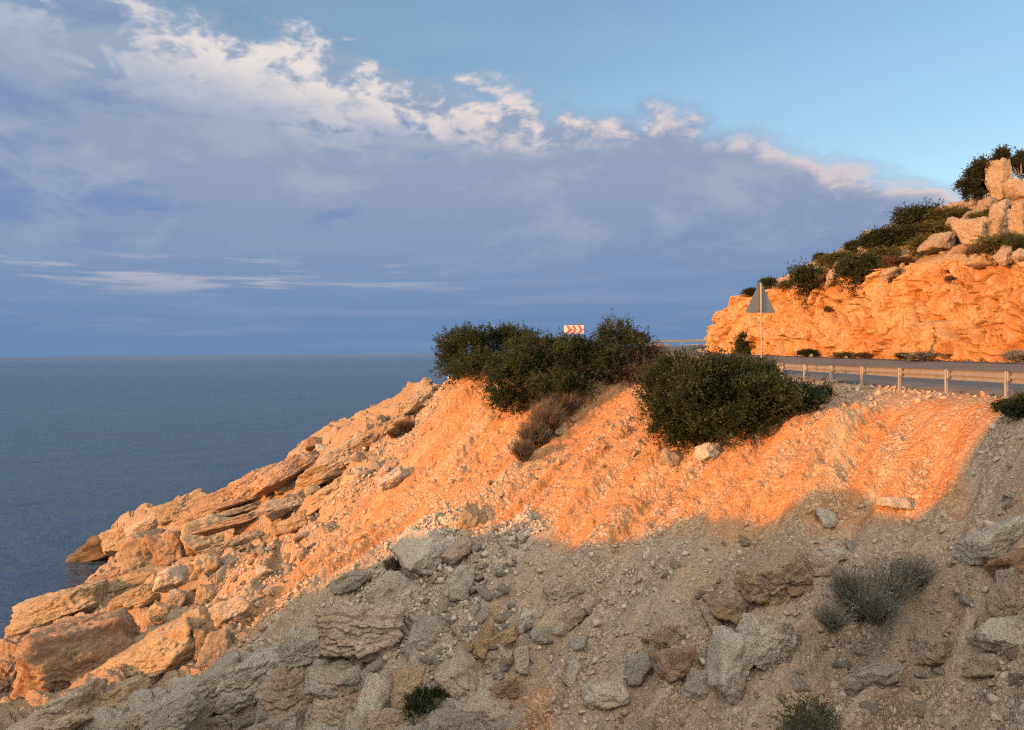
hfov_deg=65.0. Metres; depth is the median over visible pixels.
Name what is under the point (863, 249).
boulder
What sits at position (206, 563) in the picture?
boulder
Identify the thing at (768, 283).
shrub
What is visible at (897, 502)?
rock slab
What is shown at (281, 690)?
rock slab
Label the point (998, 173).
rock pinnacle
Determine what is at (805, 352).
shrub
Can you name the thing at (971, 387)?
road
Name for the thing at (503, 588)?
stone
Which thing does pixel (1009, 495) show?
stone
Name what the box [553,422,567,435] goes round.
rock slab
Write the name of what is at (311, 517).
stone
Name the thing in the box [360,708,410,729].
rock slab
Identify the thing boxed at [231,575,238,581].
stone
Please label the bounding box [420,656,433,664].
stone
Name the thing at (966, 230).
outcrop
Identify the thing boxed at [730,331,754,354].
shrub
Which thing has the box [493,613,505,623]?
stone
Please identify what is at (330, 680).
rock slab
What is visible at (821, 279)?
shrub
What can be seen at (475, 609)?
stone
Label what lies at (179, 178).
sky
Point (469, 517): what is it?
rock slab
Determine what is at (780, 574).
boulder
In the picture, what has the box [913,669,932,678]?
stone
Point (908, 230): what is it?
shrub
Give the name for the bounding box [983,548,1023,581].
rock slab
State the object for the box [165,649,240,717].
rock slab
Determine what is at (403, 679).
boulder
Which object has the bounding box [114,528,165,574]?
boulder
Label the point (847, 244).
shrub
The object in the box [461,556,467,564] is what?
stone
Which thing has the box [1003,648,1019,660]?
stone
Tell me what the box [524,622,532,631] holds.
stone
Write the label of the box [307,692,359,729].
rock slab
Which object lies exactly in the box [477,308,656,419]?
shrub
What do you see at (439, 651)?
stone
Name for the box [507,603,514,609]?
stone
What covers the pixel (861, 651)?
stone
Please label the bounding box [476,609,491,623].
stone
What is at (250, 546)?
stone
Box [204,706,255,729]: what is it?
rock slab
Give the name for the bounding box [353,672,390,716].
rock slab
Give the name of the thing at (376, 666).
stone
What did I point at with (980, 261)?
boulder
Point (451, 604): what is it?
stone
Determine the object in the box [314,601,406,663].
boulder
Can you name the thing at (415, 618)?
stone
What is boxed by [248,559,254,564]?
stone
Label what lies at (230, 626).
stone
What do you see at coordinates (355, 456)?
stone
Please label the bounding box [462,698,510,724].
rock slab
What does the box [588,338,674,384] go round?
shrub
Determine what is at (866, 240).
shrub
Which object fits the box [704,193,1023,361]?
cliff
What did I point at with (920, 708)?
stone
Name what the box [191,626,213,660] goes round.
boulder
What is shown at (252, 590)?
boulder
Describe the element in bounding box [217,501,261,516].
rock ledge
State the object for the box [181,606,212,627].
boulder
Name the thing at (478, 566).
stone
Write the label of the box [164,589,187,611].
boulder
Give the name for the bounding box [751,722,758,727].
stone
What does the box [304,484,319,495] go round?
stone
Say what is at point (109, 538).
rock ledge
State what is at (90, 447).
sea
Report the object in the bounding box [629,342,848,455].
shrub
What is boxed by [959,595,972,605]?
stone
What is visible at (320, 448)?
boulder
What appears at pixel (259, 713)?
stone
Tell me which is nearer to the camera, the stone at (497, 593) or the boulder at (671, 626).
the boulder at (671, 626)
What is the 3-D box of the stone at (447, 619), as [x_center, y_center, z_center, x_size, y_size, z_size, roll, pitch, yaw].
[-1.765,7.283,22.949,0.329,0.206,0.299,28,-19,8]
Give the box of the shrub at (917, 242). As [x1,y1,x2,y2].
[901,228,957,259]
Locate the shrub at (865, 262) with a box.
[826,248,885,295]
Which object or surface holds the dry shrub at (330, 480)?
on the hillside
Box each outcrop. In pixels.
[950,216,992,246]
[988,198,1009,236]
[1007,201,1023,237]
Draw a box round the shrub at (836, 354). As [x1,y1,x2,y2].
[828,351,854,357]
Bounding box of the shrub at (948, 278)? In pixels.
[943,274,953,282]
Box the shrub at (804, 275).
[782,258,830,311]
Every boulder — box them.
[9,607,140,699]
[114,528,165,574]
[144,530,183,565]
[147,600,170,621]
[152,565,186,592]
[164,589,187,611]
[180,513,232,555]
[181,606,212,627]
[189,553,220,580]
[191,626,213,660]
[194,584,214,604]
[195,628,232,667]
[208,596,251,629]
[239,577,263,602]
[269,469,287,495]
[270,517,282,537]
[304,436,321,451]
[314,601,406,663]
[315,444,326,452]
[330,569,371,595]
[366,570,417,603]
[389,527,451,575]
[389,664,425,709]
[433,646,487,699]
[455,641,473,652]
[472,613,495,662]
[489,676,519,698]
[518,608,542,634]
[529,627,553,644]
[542,580,577,607]
[551,619,567,636]
[579,595,601,615]
[581,677,629,709]
[623,650,656,685]
[646,607,701,647]
[648,646,695,682]
[659,447,679,465]
[680,667,710,702]
[694,443,720,461]
[698,604,721,632]
[701,590,747,624]
[733,541,813,606]
[735,612,798,669]
[799,550,840,576]
[815,507,838,528]
[825,269,841,287]
[845,657,904,690]
[857,246,869,254]
[879,266,897,280]
[908,633,952,666]
[917,231,955,253]
[943,216,958,230]
[960,210,978,218]
[963,653,1004,678]
[964,252,998,268]
[965,616,1023,653]
[975,196,998,210]
[986,566,1023,617]
[992,245,1013,265]
[1002,178,1023,199]
[1012,248,1023,262]
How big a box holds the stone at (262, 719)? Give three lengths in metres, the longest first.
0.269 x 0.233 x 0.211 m
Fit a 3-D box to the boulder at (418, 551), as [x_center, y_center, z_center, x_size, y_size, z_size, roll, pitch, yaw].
[-2.959,6.188,26.657,2.213,1.583,2.121,3,-14,-10]
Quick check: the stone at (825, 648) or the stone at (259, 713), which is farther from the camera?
the stone at (259, 713)
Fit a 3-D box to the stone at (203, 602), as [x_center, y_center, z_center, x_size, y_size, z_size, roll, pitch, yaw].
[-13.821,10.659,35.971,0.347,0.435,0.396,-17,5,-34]
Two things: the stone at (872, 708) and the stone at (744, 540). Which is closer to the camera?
the stone at (872, 708)
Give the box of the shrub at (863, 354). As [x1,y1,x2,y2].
[852,351,871,358]
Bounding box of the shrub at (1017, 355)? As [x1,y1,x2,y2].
[996,348,1023,362]
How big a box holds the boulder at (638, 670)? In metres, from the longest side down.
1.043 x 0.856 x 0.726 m
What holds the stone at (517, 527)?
on the hillside
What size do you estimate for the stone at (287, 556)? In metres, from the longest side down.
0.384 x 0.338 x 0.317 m
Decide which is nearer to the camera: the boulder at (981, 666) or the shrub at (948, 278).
the boulder at (981, 666)
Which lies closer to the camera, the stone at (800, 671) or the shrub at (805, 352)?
the stone at (800, 671)
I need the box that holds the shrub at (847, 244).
[840,238,859,251]
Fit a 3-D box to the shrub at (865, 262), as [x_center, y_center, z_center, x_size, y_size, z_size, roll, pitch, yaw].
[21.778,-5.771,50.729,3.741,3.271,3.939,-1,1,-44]
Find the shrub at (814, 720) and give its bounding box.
[769,684,849,729]
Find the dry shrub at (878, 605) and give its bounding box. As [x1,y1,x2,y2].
[802,546,945,635]
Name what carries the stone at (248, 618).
on the hillside
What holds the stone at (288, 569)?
on the hillside
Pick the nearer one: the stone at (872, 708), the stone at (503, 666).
the stone at (872, 708)
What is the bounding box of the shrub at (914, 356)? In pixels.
[896,351,952,361]
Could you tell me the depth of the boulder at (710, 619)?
18.35 m
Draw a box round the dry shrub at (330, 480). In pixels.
[324,473,340,483]
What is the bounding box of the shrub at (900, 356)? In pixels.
[889,352,910,359]
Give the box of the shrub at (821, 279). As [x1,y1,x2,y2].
[810,273,827,286]
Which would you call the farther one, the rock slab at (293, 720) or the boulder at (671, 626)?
the rock slab at (293, 720)
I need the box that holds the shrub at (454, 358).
[429,319,557,390]
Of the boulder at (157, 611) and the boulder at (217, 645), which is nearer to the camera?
the boulder at (217, 645)
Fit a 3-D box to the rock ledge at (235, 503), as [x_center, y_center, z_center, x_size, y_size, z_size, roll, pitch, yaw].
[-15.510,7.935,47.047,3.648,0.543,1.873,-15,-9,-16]
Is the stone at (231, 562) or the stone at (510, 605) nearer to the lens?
the stone at (510, 605)
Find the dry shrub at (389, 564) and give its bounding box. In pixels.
[382,548,400,572]
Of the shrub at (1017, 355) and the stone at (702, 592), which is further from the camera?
the shrub at (1017, 355)
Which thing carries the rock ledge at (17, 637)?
on the hillside
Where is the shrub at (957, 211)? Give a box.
[920,202,975,222]
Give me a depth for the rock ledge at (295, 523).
38.53 m
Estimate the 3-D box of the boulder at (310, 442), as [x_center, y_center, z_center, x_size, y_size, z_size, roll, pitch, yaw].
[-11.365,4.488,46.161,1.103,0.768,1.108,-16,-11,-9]
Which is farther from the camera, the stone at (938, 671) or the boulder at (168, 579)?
the boulder at (168, 579)
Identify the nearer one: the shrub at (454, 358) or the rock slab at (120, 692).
the rock slab at (120, 692)
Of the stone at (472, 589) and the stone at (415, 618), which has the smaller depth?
the stone at (415, 618)
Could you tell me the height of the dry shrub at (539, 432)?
3.057 m
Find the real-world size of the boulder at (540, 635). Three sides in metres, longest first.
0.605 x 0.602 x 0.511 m
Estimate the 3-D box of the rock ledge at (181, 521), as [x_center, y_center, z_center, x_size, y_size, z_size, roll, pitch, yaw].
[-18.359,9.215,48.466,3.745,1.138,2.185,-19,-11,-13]
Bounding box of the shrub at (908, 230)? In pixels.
[870,221,927,247]
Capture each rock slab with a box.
[5,677,110,729]
[83,616,194,685]
[92,676,151,706]
[110,702,161,729]
[140,689,210,729]
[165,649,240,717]
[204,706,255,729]
[214,643,282,713]
[246,708,304,729]
[255,663,315,718]
[281,638,318,668]
[303,658,362,700]
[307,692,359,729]
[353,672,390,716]
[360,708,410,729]
[376,465,407,492]
[403,614,449,660]
[417,707,487,729]
[440,534,476,564]
[440,563,475,602]
[456,502,478,528]
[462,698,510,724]
[489,624,517,646]
[514,645,528,675]
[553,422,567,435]
[558,607,585,631]
[563,656,582,686]
[704,625,756,705]
[822,548,851,560]
[874,497,913,509]
[953,515,1023,565]
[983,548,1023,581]
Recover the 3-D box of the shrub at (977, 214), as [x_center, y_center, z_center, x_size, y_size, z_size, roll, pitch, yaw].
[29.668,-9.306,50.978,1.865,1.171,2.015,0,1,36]
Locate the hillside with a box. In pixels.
[0,343,1023,729]
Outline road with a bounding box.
[645,345,1023,397]
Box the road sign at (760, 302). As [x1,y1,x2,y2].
[746,282,774,361]
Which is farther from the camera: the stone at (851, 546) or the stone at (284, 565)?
the stone at (284, 565)
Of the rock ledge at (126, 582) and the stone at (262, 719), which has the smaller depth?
the stone at (262, 719)
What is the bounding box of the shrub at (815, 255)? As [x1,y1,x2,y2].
[811,252,826,263]
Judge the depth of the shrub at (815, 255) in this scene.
62.13 m
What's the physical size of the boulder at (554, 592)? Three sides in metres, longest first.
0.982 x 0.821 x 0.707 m
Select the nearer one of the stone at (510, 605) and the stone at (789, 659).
the stone at (789, 659)
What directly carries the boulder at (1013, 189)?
on the cliff
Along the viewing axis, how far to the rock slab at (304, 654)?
23.76 m
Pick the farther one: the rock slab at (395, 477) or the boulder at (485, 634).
the rock slab at (395, 477)
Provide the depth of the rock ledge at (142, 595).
37.57 m
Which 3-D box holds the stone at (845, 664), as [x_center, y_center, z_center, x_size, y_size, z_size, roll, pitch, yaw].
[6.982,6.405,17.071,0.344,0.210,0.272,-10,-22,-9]
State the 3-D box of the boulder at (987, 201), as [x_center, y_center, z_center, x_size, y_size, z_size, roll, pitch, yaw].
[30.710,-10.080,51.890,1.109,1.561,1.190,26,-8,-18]
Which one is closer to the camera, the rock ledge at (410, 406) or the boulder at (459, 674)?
the boulder at (459, 674)
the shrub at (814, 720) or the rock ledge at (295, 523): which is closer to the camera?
the shrub at (814, 720)
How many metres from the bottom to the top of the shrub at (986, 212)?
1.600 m
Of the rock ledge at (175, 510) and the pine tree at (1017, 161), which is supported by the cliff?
the pine tree at (1017, 161)
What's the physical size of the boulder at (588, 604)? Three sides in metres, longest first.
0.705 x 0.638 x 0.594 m
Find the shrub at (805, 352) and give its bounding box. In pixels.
[793,348,819,356]
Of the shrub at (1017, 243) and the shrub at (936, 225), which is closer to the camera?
the shrub at (1017, 243)
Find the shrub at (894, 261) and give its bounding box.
[875,255,914,267]
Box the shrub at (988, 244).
[966,229,1023,258]
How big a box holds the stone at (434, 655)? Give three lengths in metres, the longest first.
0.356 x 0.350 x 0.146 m
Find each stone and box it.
[187,564,193,573]
[199,598,207,606]
[214,598,227,603]
[216,566,225,581]
[221,558,237,566]
[222,623,233,631]
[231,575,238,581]
[244,615,251,621]
[246,542,254,551]
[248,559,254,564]
[251,549,257,556]
[255,545,264,555]
[255,564,266,575]
[255,571,271,579]
[255,708,262,722]
[259,716,266,722]
[262,586,273,595]
[264,545,272,551]
[282,563,294,568]
[283,553,290,559]
[283,565,293,574]
[293,531,308,541]
[295,551,306,560]
[300,546,308,553]
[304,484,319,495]
[308,514,316,520]
[351,452,361,461]
[353,467,361,472]
[360,468,369,474]
[364,451,374,457]
[366,424,373,431]
[368,454,380,462]
[369,661,385,671]
[371,460,381,471]
[382,466,389,471]
[412,615,421,621]
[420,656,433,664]
[423,598,428,603]
[428,573,438,582]
[432,652,442,661]
[432,658,439,665]
[434,648,442,655]
[435,598,449,612]
[444,616,453,624]
[449,602,456,606]
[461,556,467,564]
[461,626,477,635]
[470,584,480,592]
[470,603,481,615]
[471,544,482,553]
[474,572,483,580]
[475,564,483,570]
[475,584,492,601]
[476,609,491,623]
[487,645,497,650]
[492,565,504,577]
[493,589,504,595]
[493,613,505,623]
[496,583,508,593]
[499,623,509,628]
[499,654,511,671]
[505,612,511,619]
[505,656,513,665]
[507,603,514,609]
[514,522,525,531]
[515,529,526,543]
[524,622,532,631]
[569,634,587,651]
[578,585,585,594]
[636,715,655,729]
[640,638,648,644]
[661,570,670,578]
[670,558,678,569]
[698,589,705,594]
[739,534,749,546]
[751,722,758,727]
[776,692,784,702]
[784,656,791,662]
[793,673,808,692]
[794,669,804,674]
[822,644,828,651]
[830,702,836,709]
[832,660,850,669]
[844,537,855,551]
[852,647,869,655]
[859,700,878,715]
[911,686,918,691]
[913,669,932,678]
[914,700,926,718]
[923,681,932,688]
[932,668,944,675]
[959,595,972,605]
[974,612,991,628]
[984,692,995,697]
[1001,500,1016,511]
[1002,492,1014,497]
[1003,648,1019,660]
[1009,672,1022,686]
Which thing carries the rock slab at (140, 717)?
on the hillside
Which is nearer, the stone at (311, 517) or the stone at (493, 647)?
the stone at (493, 647)
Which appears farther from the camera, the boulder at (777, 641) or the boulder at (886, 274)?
the boulder at (886, 274)
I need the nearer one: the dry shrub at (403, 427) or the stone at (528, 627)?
the stone at (528, 627)
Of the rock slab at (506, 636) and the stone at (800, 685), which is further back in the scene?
the rock slab at (506, 636)
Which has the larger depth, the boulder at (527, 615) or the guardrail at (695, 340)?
the guardrail at (695, 340)
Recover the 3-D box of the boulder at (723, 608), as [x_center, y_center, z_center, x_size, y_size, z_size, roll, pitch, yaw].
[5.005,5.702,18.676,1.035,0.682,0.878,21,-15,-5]
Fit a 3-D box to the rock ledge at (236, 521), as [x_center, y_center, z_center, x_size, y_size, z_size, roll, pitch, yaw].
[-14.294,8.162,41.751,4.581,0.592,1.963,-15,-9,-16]
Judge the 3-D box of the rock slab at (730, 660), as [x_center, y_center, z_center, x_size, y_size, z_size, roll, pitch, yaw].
[4.698,6.565,17.558,0.733,1.690,1.171,22,-17,-10]
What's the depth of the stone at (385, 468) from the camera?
36.76 m
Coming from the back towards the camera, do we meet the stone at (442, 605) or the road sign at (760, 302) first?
the road sign at (760, 302)
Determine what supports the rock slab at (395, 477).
on the hillside
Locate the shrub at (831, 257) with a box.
[812,247,855,267]
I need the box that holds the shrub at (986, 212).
[979,200,1022,216]
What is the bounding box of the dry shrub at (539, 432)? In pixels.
[510,385,586,461]
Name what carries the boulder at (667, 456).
on the hillside
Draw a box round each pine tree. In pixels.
[951,153,994,202]
[991,144,1013,160]
[1007,146,1023,179]
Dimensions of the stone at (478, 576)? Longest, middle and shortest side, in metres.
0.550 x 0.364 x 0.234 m
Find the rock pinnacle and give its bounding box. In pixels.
[984,157,1013,201]
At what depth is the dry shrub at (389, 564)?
27.06 m
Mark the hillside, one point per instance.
(814, 449)
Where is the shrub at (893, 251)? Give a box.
[861,243,906,263]
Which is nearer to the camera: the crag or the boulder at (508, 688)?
the boulder at (508, 688)
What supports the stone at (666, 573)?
on the hillside
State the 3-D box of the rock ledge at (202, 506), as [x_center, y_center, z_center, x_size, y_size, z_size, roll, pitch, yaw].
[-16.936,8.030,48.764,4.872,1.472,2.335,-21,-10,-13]
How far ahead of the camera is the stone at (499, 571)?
23.57 m
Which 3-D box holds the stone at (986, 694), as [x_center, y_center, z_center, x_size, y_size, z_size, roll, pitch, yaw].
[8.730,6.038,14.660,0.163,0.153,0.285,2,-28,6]
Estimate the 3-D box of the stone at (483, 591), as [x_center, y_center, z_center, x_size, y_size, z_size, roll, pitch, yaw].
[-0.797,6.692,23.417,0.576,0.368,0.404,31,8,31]
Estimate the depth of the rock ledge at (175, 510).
50.56 m
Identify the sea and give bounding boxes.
[0,356,450,638]
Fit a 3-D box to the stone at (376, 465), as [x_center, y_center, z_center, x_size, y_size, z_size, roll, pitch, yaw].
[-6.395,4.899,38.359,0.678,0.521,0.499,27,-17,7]
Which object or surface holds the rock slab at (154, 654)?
on the hillside
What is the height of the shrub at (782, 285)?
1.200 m
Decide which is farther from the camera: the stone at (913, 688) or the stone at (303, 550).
the stone at (303, 550)
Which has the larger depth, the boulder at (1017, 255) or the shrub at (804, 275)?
the shrub at (804, 275)
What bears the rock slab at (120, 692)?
on the hillside
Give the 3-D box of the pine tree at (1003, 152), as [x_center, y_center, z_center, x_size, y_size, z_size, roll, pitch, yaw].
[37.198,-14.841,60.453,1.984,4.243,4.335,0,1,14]
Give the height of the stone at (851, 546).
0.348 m
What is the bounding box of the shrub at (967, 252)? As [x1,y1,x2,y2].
[958,244,983,257]
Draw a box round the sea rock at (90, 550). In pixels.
[65,534,114,561]
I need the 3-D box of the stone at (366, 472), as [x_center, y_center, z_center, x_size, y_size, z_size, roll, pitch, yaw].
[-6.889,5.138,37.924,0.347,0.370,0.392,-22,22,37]
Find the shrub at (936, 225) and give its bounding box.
[913,216,951,235]
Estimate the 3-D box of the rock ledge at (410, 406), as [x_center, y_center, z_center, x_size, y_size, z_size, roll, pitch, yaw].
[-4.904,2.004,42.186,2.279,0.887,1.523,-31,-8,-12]
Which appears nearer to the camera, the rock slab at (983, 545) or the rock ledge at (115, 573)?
the rock slab at (983, 545)
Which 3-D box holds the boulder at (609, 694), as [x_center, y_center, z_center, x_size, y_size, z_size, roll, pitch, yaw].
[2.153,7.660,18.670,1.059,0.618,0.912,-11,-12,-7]
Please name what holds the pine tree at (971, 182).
on the cliff
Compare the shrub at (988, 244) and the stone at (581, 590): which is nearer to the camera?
the stone at (581, 590)
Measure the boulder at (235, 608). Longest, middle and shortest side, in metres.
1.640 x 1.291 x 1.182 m
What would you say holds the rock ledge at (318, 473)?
on the hillside
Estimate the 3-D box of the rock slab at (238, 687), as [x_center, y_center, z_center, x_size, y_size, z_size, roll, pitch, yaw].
[-8.218,9.932,25.360,2.691,1.636,1.651,-31,-8,-12]
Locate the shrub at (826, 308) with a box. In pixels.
[823,305,831,312]
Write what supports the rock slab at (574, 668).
on the hillside
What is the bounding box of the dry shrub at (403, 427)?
[385,418,414,438]
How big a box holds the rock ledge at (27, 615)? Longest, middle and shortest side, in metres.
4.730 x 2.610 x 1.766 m
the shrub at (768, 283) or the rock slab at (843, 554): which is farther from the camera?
the shrub at (768, 283)
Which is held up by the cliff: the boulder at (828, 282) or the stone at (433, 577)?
the boulder at (828, 282)
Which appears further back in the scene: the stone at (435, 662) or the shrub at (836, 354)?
the shrub at (836, 354)
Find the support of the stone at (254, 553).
on the hillside
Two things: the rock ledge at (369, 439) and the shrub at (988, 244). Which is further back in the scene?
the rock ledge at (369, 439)
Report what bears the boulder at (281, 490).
on the hillside
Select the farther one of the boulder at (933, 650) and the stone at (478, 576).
the stone at (478, 576)
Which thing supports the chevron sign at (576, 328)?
on the hillside
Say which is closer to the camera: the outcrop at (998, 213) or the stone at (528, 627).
the stone at (528, 627)
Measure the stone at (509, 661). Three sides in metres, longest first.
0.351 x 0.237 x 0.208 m
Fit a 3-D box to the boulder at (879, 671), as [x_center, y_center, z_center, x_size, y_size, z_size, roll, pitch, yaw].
[7.231,6.226,16.009,1.009,0.650,0.628,-1,1,-17]
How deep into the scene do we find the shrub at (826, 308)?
53.88 m
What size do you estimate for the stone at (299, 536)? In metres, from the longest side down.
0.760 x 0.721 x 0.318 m
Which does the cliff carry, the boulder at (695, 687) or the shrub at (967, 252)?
the shrub at (967, 252)
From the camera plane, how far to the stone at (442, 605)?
23.48 m
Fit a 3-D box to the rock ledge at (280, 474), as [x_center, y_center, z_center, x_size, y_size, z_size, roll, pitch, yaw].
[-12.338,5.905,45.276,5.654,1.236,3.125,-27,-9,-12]
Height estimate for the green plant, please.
1.594 m
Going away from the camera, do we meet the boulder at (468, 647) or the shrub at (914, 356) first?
the boulder at (468, 647)
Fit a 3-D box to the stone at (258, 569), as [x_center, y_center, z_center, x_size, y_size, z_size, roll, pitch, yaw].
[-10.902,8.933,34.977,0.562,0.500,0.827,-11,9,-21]
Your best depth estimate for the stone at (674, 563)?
21.01 m
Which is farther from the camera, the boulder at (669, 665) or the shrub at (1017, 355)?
the shrub at (1017, 355)
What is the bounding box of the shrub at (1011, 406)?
[985,386,1023,422]
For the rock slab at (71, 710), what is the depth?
25.54 m
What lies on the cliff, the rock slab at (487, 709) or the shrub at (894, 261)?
the shrub at (894, 261)
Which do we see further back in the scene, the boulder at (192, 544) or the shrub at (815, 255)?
the shrub at (815, 255)
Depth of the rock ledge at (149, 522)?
52.96 m
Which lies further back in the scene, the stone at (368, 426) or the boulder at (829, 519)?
the stone at (368, 426)
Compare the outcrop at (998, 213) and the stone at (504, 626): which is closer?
the stone at (504, 626)
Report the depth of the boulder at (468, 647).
21.34 m
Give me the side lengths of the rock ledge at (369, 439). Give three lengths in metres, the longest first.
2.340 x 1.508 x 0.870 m
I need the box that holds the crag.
[0,638,21,697]
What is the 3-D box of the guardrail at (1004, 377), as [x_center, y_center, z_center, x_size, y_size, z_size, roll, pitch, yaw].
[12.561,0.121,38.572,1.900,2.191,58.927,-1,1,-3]
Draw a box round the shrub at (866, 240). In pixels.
[850,223,906,255]
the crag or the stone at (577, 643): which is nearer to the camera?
the stone at (577, 643)
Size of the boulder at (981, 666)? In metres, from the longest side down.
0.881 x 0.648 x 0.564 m
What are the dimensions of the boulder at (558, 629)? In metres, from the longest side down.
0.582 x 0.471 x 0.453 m
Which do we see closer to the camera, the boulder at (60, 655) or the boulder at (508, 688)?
the boulder at (508, 688)
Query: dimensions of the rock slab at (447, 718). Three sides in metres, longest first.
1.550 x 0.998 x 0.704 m
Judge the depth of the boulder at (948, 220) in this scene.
52.04 m
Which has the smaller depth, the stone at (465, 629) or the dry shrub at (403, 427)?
the stone at (465, 629)
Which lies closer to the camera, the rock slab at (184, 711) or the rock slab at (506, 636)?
the rock slab at (506, 636)
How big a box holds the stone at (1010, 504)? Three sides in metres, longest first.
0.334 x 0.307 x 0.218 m
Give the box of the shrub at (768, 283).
[757,275,777,289]
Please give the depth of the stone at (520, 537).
25.05 m
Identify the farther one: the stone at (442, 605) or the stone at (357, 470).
the stone at (357, 470)
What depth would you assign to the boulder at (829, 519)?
20.44 m
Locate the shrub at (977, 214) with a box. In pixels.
[965,211,985,218]
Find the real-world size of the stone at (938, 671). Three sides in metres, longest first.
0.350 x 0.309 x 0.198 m
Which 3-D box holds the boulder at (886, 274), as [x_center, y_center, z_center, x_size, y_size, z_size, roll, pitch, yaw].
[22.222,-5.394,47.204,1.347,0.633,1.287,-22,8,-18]
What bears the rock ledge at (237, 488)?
on the hillside
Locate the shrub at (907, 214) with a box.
[884,197,945,228]
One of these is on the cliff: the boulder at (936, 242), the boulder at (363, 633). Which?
the boulder at (936, 242)
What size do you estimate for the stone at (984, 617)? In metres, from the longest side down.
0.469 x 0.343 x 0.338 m
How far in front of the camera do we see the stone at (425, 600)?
24.10 m
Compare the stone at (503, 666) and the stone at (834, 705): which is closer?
the stone at (834, 705)
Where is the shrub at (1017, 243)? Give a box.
[998,233,1023,264]
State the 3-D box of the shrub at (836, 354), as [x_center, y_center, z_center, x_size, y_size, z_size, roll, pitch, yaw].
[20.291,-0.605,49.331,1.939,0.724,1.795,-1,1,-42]
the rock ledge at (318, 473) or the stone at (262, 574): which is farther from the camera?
the rock ledge at (318, 473)
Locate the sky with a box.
[0,0,1023,359]
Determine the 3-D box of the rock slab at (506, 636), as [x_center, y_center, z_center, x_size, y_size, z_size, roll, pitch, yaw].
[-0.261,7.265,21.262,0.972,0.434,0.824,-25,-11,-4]
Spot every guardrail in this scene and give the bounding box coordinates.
[633,339,705,346]
[658,353,1023,398]
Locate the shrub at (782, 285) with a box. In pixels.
[775,279,794,292]
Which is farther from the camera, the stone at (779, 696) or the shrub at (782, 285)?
the shrub at (782, 285)
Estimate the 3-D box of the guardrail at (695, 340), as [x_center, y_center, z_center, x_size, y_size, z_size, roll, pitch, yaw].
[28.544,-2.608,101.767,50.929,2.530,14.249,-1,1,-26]
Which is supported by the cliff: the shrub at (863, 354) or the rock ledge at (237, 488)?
the shrub at (863, 354)
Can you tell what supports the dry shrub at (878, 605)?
on the hillside
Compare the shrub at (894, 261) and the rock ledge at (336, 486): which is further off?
the shrub at (894, 261)
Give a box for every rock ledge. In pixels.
[4,578,108,635]
[4,622,52,641]
[91,566,121,582]
[98,523,133,554]
[107,564,169,596]
[107,580,159,611]
[124,514,158,536]
[152,488,206,527]
[174,513,216,528]
[186,486,233,519]
[190,511,264,536]
[194,530,263,556]
[214,494,261,510]
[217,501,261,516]
[228,463,277,498]
[248,449,318,496]
[263,488,320,521]
[274,509,312,533]
[296,457,346,489]
[306,473,355,515]
[318,434,360,470]
[350,431,384,452]
[351,413,409,446]
[400,385,434,416]
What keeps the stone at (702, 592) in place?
on the hillside
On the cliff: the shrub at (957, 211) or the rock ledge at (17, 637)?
the shrub at (957, 211)
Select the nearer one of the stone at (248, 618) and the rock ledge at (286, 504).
the stone at (248, 618)
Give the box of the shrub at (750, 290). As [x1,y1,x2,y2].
[739,286,756,296]
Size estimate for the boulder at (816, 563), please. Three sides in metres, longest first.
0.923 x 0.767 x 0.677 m
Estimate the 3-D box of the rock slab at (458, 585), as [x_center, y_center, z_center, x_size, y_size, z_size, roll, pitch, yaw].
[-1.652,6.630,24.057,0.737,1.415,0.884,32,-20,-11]
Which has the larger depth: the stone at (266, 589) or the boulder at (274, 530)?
the boulder at (274, 530)
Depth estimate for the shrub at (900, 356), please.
42.79 m
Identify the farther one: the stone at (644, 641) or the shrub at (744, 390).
the shrub at (744, 390)
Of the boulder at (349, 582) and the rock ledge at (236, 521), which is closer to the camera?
the boulder at (349, 582)
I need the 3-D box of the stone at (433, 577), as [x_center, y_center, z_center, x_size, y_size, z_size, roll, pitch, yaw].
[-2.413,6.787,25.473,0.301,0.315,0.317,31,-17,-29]
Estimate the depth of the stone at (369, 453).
40.64 m
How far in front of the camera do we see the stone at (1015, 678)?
14.56 m
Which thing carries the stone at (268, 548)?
on the hillside
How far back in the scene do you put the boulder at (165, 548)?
44.45 m
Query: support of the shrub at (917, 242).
on the cliff
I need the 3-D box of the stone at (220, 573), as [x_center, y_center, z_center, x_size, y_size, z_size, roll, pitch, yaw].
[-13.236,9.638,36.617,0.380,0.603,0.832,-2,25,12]
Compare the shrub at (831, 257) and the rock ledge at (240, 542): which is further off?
the shrub at (831, 257)
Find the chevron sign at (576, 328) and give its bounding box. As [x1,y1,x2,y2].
[564,325,583,333]
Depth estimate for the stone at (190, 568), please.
36.65 m
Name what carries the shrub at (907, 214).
on the cliff
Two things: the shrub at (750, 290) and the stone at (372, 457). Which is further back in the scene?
the shrub at (750, 290)
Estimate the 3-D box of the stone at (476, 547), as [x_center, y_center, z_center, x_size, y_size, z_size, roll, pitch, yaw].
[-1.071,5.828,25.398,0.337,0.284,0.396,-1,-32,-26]
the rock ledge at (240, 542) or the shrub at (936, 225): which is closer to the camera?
the rock ledge at (240, 542)
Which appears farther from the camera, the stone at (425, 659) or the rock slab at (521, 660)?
the stone at (425, 659)
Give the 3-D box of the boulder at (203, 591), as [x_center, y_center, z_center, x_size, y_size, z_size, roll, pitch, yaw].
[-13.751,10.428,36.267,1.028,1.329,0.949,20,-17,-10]
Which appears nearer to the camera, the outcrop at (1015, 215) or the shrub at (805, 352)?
the outcrop at (1015, 215)
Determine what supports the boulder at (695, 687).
on the hillside
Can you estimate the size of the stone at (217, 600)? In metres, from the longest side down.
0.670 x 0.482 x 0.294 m
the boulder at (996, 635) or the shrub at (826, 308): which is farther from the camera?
the shrub at (826, 308)

